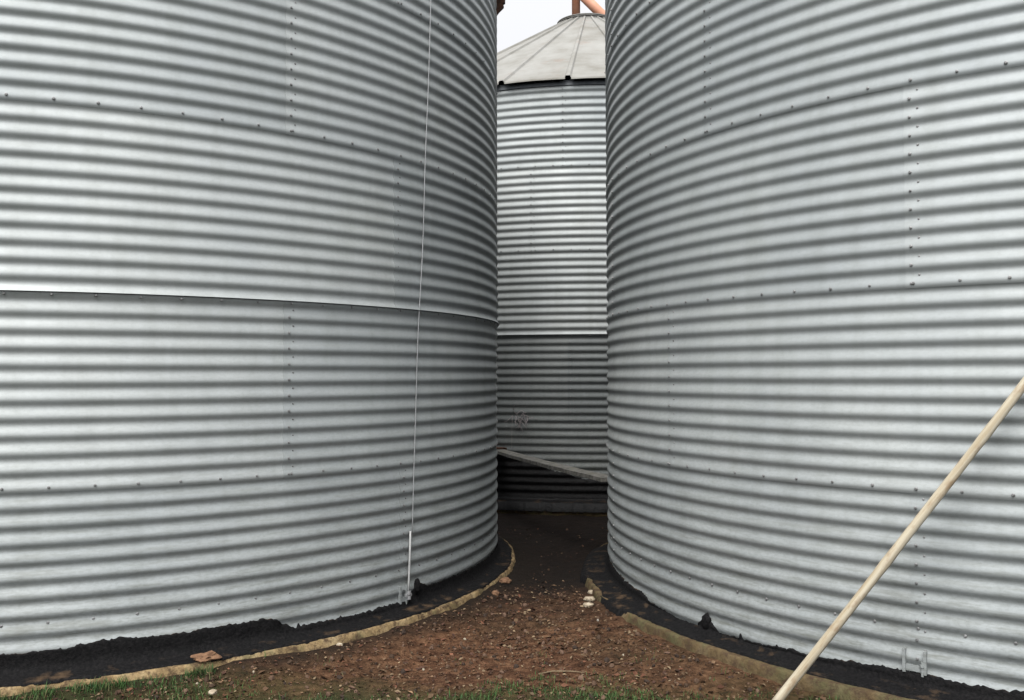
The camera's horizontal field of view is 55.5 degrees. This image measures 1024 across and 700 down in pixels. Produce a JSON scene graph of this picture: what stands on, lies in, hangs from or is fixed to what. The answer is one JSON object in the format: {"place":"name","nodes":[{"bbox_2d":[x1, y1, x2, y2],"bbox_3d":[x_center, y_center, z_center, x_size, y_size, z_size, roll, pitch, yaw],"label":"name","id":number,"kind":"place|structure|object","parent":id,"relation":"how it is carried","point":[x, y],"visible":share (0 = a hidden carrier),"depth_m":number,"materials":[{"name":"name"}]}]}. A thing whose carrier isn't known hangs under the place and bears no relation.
{"place":"outdoors","nodes":[
{"label":"outdoors","id":0,"kind":"place"},
{"bbox_2d":[0,513,839,699],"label":"ground","id":1,"kind":"structure","parent":0,"point":[528,569],"depth_m":6.14,"materials":[{"name":"soil"}]},
{"bbox_2d":[208,689,216,694],"bbox_3d":[-1.679,1.914,5.444,0.053,0.025,0.043,0,-1,0],"label":"stone","id":2,"kind":"object","parent":1,"relation":"on","point":[212,691],"visible":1,"depth_m":5.43,"materials":[{"name":"white stone"}]},
{"bbox_2d":[0,0,515,696],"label":"grain bin","id":3,"kind":"object","parent":1,"relation":"on","point":[220,220],"visible":1,"depth_m":6.10,"materials":[{"name":"metal"}]},
{"bbox_2d":[190,650,221,661],"bbox_3d":[-1.822,1.821,5.790,0.171,0.051,0.094,0,-1,0],"label":"brick fragment","id":4,"kind":"object","parent":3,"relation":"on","point":[206,656],"visible":1,"depth_m":5.78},
{"bbox_2d":[405,0,430,599],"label":"grounding cable","id":5,"kind":"object","parent":3,"relation":"attached to","point":[408,594],"visible":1,"depth_m":7.18,"materials":[{"name":"metal"}]},
{"bbox_2d":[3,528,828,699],"bbox_3d":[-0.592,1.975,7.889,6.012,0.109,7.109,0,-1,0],"label":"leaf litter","id":6,"kind":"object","parent":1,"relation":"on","point":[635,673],"visible":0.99,"depth_m":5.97,"materials":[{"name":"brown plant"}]},
{"bbox_2d":[53,529,807,699],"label":"pebbles","id":7,"kind":"object","parent":1,"relation":"on","point":[402,671],"visible":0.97,"depth_m":5.98,"materials":[{"name":"brown stone"}]},
{"bbox_2d":[492,590,499,595],"bbox_3d":[-0.130,1.934,7.750,0.066,0.036,0.065,0,-1,0],"label":"brick fragment","id":8,"kind":"object","parent":1,"relation":"on","point":[495,592],"visible":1,"depth_m":7.73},
{"bbox_2d":[499,577,511,583],"bbox_3d":[-0.053,1.922,8.115,0.085,0.050,0.107,-1,-2,31],"label":"brick fragment","id":9,"kind":"object","parent":1,"relation":"on","point":[505,580],"visible":1,"depth_m":8.08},
{"bbox_2d":[496,13,608,516],"bbox_3d":[1.296,-1.575,16.691,8.362,8.210,8.349,0,-1,0],"label":"grain bin","id":10,"kind":"object","parent":1,"relation":"on","point":[551,350],"visible":0.15,"depth_m":12.82,"materials":[{"name":"metal"}]},
{"bbox_2d":[505,405,530,430],"bbox_3d":[0.104,1.008,12.764,0.420,0.567,0.155,0,-1,0],"label":"dry wisp","id":11,"kind":"object","parent":10,"relation":"attached to","point":[520,422],"visible":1,"depth_m":12.82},
{"bbox_2d":[496,447,607,481],"bbox_3d":[0.330,1.282,11.146,0.224,0.074,4.028,0,-2,-17],"label":"pipe","id":12,"kind":"object","parent":10,"relation":"attached to","point":[592,475],"visible":0.86,"depth_m":10.58,"materials":[{"name":"metal"}]},
{"bbox_2d":[572,0,604,14],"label":"grain spout","id":13,"kind":"object","parent":10,"relation":"attached to","point":[593,6],"visible":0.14,"depth_m":16.67,"materials":[{"name":"orange paint"}]},
{"bbox_2d":[538,670,584,674],"bbox_3d":[0.298,1.944,5.854,0.281,0.025,0.033,0,-1,6],"label":"twig","id":14,"kind":"object","parent":1,"relation":"on","point":[558,671],"visible":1,"depth_m":5.86,"materials":[{"name":"brown wood"}]},
{"bbox_2d":[583,602,593,606],"bbox_3d":[0.577,1.928,7.369,0.088,0.033,0.073,0,-1,0],"label":"stone","id":15,"kind":"object","parent":1,"relation":"on","point":[588,604],"visible":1,"depth_m":7.34,"materials":[{"name":"white stone"}]},
{"bbox_2d":[583,596,594,601],"bbox_3d":[0.599,1.933,7.555,0.093,0.038,0.072,0,-1,0],"label":"stone","id":16,"kind":"object","parent":1,"relation":"on","point":[589,598],"visible":1,"depth_m":7.53,"materials":[{"name":"white stone"}]},
{"bbox_2d":[580,0,1023,699],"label":"grain bin","id":17,"kind":"object","parent":1,"relation":"on","point":[814,252],"visible":0.98,"depth_m":5.69,"materials":[{"name":"metal"}]},
{"bbox_2d":[772,377,1023,699],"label":"leaning pole","id":18,"kind":"object","parent":1,"relation":"on","point":[901,542],"visible":1,"depth_m":5.03,"materials":[{"name":"brown wood"}]},
{"bbox_2d":[0,648,842,699],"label":"grass","id":19,"kind":"structure","parent":0,"point":[94,685],"depth_m":5.45,"materials":[{"name":"green plant"}]},
{"bbox_2d":[497,0,604,51],"label":"sky","id":20,"kind":"structure","parent":0,"point":[519,20],"materials":[{"name":"white"}]}
]}

